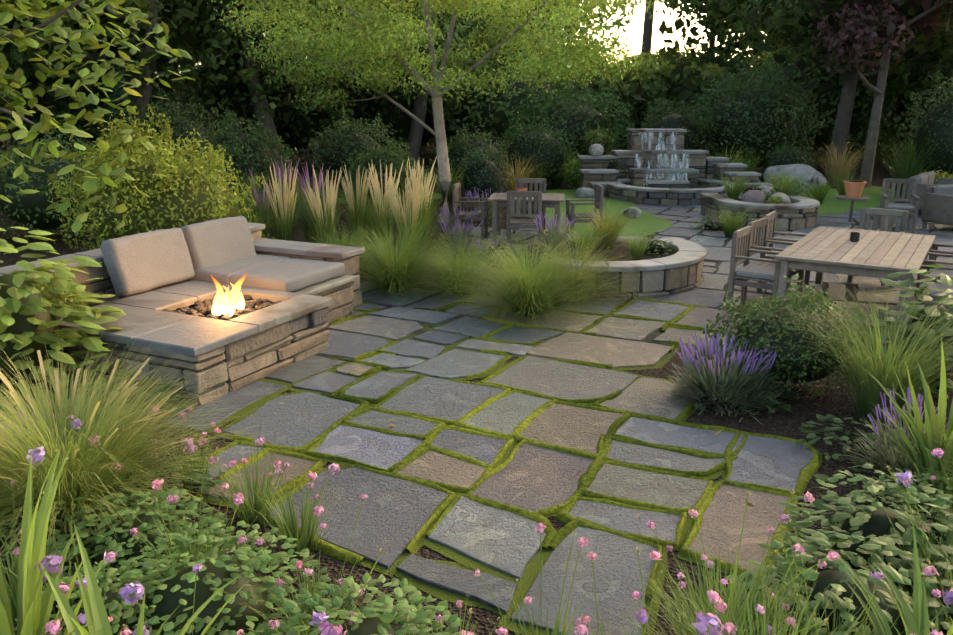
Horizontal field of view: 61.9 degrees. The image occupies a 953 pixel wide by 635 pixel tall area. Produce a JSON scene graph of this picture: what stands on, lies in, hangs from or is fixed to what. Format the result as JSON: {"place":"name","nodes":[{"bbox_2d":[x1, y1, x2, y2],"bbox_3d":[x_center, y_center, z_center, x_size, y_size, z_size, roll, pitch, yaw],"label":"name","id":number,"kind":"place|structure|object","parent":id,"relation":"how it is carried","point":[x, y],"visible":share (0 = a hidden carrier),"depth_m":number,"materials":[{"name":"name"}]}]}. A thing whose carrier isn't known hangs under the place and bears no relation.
{"place":"outdoors","nodes":[
{"label":"outdoors","id":0,"kind":"place"},
{"bbox_2d":[155,0,766,92],"label":"sky","id":1,"kind":"structure","parent":0,"point":[636,30],"materials":[{"name":"white"}]},
{"bbox_2d":[0,131,952,634],"bbox_3d":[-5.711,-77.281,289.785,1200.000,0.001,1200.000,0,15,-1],"label":"ground","id":2,"kind":"structure","parent":0,"point":[836,403],"depth_m":5.83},
{"bbox_2d":[0,0,195,232],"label":"tree foliage","id":3,"kind":"object","parent":2,"relation":"on","point":[22,42],"depth_m":8.47,"materials":[{"name":"green plant"}]},
{"bbox_2d":[35,230,361,405],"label":"stone wall","id":4,"kind":"structure","parent":2,"relation":"on","point":[245,361],"depth_m":6.73,"materials":[{"name":"beige stone"}]},
{"bbox_2d":[0,222,364,355],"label":"cap stones","id":5,"kind":"object","parent":4,"relation":"on","point":[146,321],"visible":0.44,"depth_m":7.12,"materials":[{"name":"stone"}]},
{"bbox_2d":[101,228,194,297],"bbox_3d":[-3.248,-0.564,7.907,0.210,0.567,0.922,-10,9,29],"label":"back cushion","id":6,"kind":"object","parent":5,"relation":"on","point":[138,263],"visible":1,"depth_m":7.76,"materials":[{"name":"fabric"}]},
{"bbox_2d":[187,254,290,284],"bbox_3d":[-2.633,-0.538,8.737,0.726,0.160,1.038,7,17,25],"label":"seat cushion","id":7,"kind":"object","parent":5,"relation":"on","point":[222,273],"visible":0.4,"depth_m":8.40,"materials":[{"name":"fabric"}]},
{"bbox_2d":[180,216,256,268],"bbox_3d":[-2.829,-0.793,8.740,0.210,0.567,0.922,-10,9,29],"label":"back cushion","id":8,"kind":"object","parent":7,"relation":"on","point":[210,243],"visible":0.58,"depth_m":8.61,"materials":[{"name":"fabric"}]},
{"bbox_2d":[230,258,344,291],"bbox_3d":[-1.986,-0.455,8.434,0.746,0.160,1.039,7,17,25],"label":"seat cushion","id":9,"kind":"object","parent":5,"relation":"on","point":[292,275],"visible":0.92,"depth_m":8.20,"materials":[{"name":"fabric"}]},
{"bbox_2d":[162,295,282,320],"bbox_3d":[-2.319,-0.069,7.342,0.950,0.116,0.970,7,17,25],"label":"lava rock","id":10,"kind":"object","parent":4,"relation":"on","point":[200,308],"visible":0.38,"depth_m":7.26,"materials":[{"name":"brown stone"}]},
{"bbox_2d":[210,272,247,315],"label":"flames","id":11,"kind":"object","parent":10,"relation":"on","point":[228,301],"visible":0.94,"depth_m":7.15,"materials":[{"name":"yellow"}]},
{"bbox_2d":[207,0,663,222],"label":"tree","id":12,"kind":"object","parent":2,"relation":"on","point":[366,47],"depth_m":14.25,"materials":[{"name":"green plant"}]},
{"bbox_2d":[0,227,952,634],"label":"plants","id":13,"kind":"object","parent":2,"relation":"on","point":[76,463],"visible":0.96,"depth_m":3.82,"materials":[{"name":"green plant"}]},
{"bbox_2d":[0,56,952,634],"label":"plants","id":14,"kind":"object","parent":2,"relation":"on","point":[878,524],"visible":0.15,"depth_m":12.83,"materials":[{"name":"green plant"}]},
{"bbox_2d":[0,57,952,397],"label":"shrubs","id":15,"kind":"object","parent":2,"relation":"on","point":[194,159],"visible":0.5,"depth_m":15.56,"materials":[{"name":"green plant"}]},
{"bbox_2d":[47,0,947,186],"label":"trunks","id":16,"kind":"object","parent":2,"relation":"on","point":[843,120],"visible":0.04,"depth_m":23.34,"materials":[{"name":"brown plant"}]},
{"bbox_2d":[0,0,952,169],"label":"foliage","id":17,"kind":"object","parent":16,"relation":"attached to","point":[802,27],"visible":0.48,"depth_m":24.58,"materials":[{"name":"green plant"}]},
{"bbox_2d":[73,203,952,634],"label":"flagstones","id":18,"kind":"object","parent":2,"relation":"on","point":[393,515],"visible":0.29,"depth_m":5.53,"materials":[{"name":"stone"}]},
{"bbox_2d":[210,217,859,597],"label":"moss cushions","id":19,"kind":"object","parent":18,"relation":"on","point":[553,538],"visible":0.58,"depth_m":5.31,"materials":[{"name":"green plant"}]},
{"bbox_2d":[258,280,900,514],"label":"leaf litter","id":20,"kind":"object","parent":18,"relation":"on","point":[716,433],"visible":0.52,"depth_m":5.65,"materials":[{"name":"brown plant"}]},
{"bbox_2d":[453,172,952,315],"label":"outdoor chairs","id":21,"kind":"object","parent":18,"relation":"on","point":[752,238],"visible":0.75,"depth_m":12.41,"materials":[{"name":"brown wood"}]},
{"bbox_2d":[735,171,952,298],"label":"outdoor seat cushions","id":22,"kind":"object","parent":21,"relation":"on","point":[760,272],"visible":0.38,"depth_m":8.82,"materials":[{"name":"fabric"}]},
{"bbox_2d":[488,193,935,340],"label":"outdoor dining tables","id":23,"kind":"object","parent":18,"relation":"on","point":[819,250],"visible":0.83,"depth_m":8.56,"materials":[{"name":"brown wood"}]},
{"bbox_2d":[850,232,859,241],"bbox_3d":[4.332,-0.920,9.093,0.100,0.100,0.100,0,15,-1],"label":"candle holder","id":24,"kind":"object","parent":23,"relation":"on","point":[854,236],"visible":0.98,"depth_m":9.06,"materials":[{"name":"grey"}]},
{"bbox_2d":[135,204,937,634],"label":"patio joints","id":25,"kind":"object","parent":2,"relation":"on","point":[529,574],"visible":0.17,"depth_m":4.94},
{"bbox_2d":[226,125,952,494],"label":"ornamental grasses","id":26,"kind":"object","parent":2,"relation":"on","point":[530,293],"visible":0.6,"depth_m":9.32,"materials":[{"name":"green plant"}]},
{"bbox_2d":[546,132,818,299],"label":"stone wall","id":27,"kind":"structure","parent":2,"relation":"on","point":[673,281],"depth_m":17.96,"materials":[{"name":"grey stone"}]},
{"bbox_2d":[636,132,688,179],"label":"waterfalls","id":28,"kind":"object","parent":27,"relation":"on","point":[675,155],"visible":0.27,"depth_m":20.23,"materials":[{"name":"grey liquid"}]},
{"bbox_2d":[542,129,819,271],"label":"cap stones","id":29,"kind":"object","parent":27,"relation":"on","point":[690,253],"visible":0.9,"depth_m":17.75,"materials":[{"name":"stone"}]},
{"bbox_2d":[845,10,952,166],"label":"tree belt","id":30,"kind":"object","parent":2,"relation":"on","point":[888,130],"visible":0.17,"depth_m":29.47,"materials":[{"name":"green plant"}]},
{"bbox_2d":[336,181,900,236],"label":"lawn","id":31,"kind":"structure","parent":0,"point":[650,223],"depth_m":17.23,"materials":[{"name":"green plant"}]},
{"bbox_2d":[515,180,866,197],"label":"plant pots","id":32,"kind":"object","parent":31,"relation":"on","point":[854,188],"visible":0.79,"depth_m":15.17,"materials":[{"name":"ceramic"}]},
{"bbox_2d":[575,144,826,218],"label":"boulders","id":33,"kind":"object","parent":31,"relation":"on","point":[809,173],"visible":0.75,"depth_m":20.25,"materials":[{"name":"grey stone"}]},
{"bbox_2d":[519,198,768,262],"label":"planter soil","id":34,"kind":"structure","parent":0,"point":[622,249],"depth_m":10.69,"materials":[{"name":"brown soil"}]},
{"bbox_2d":[626,183,718,188],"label":"basin water","id":35,"kind":"structure","parent":0,"point":[694,186],"depth_m":19.54,"materials":[{"name":"grey liquid"}]}
]}

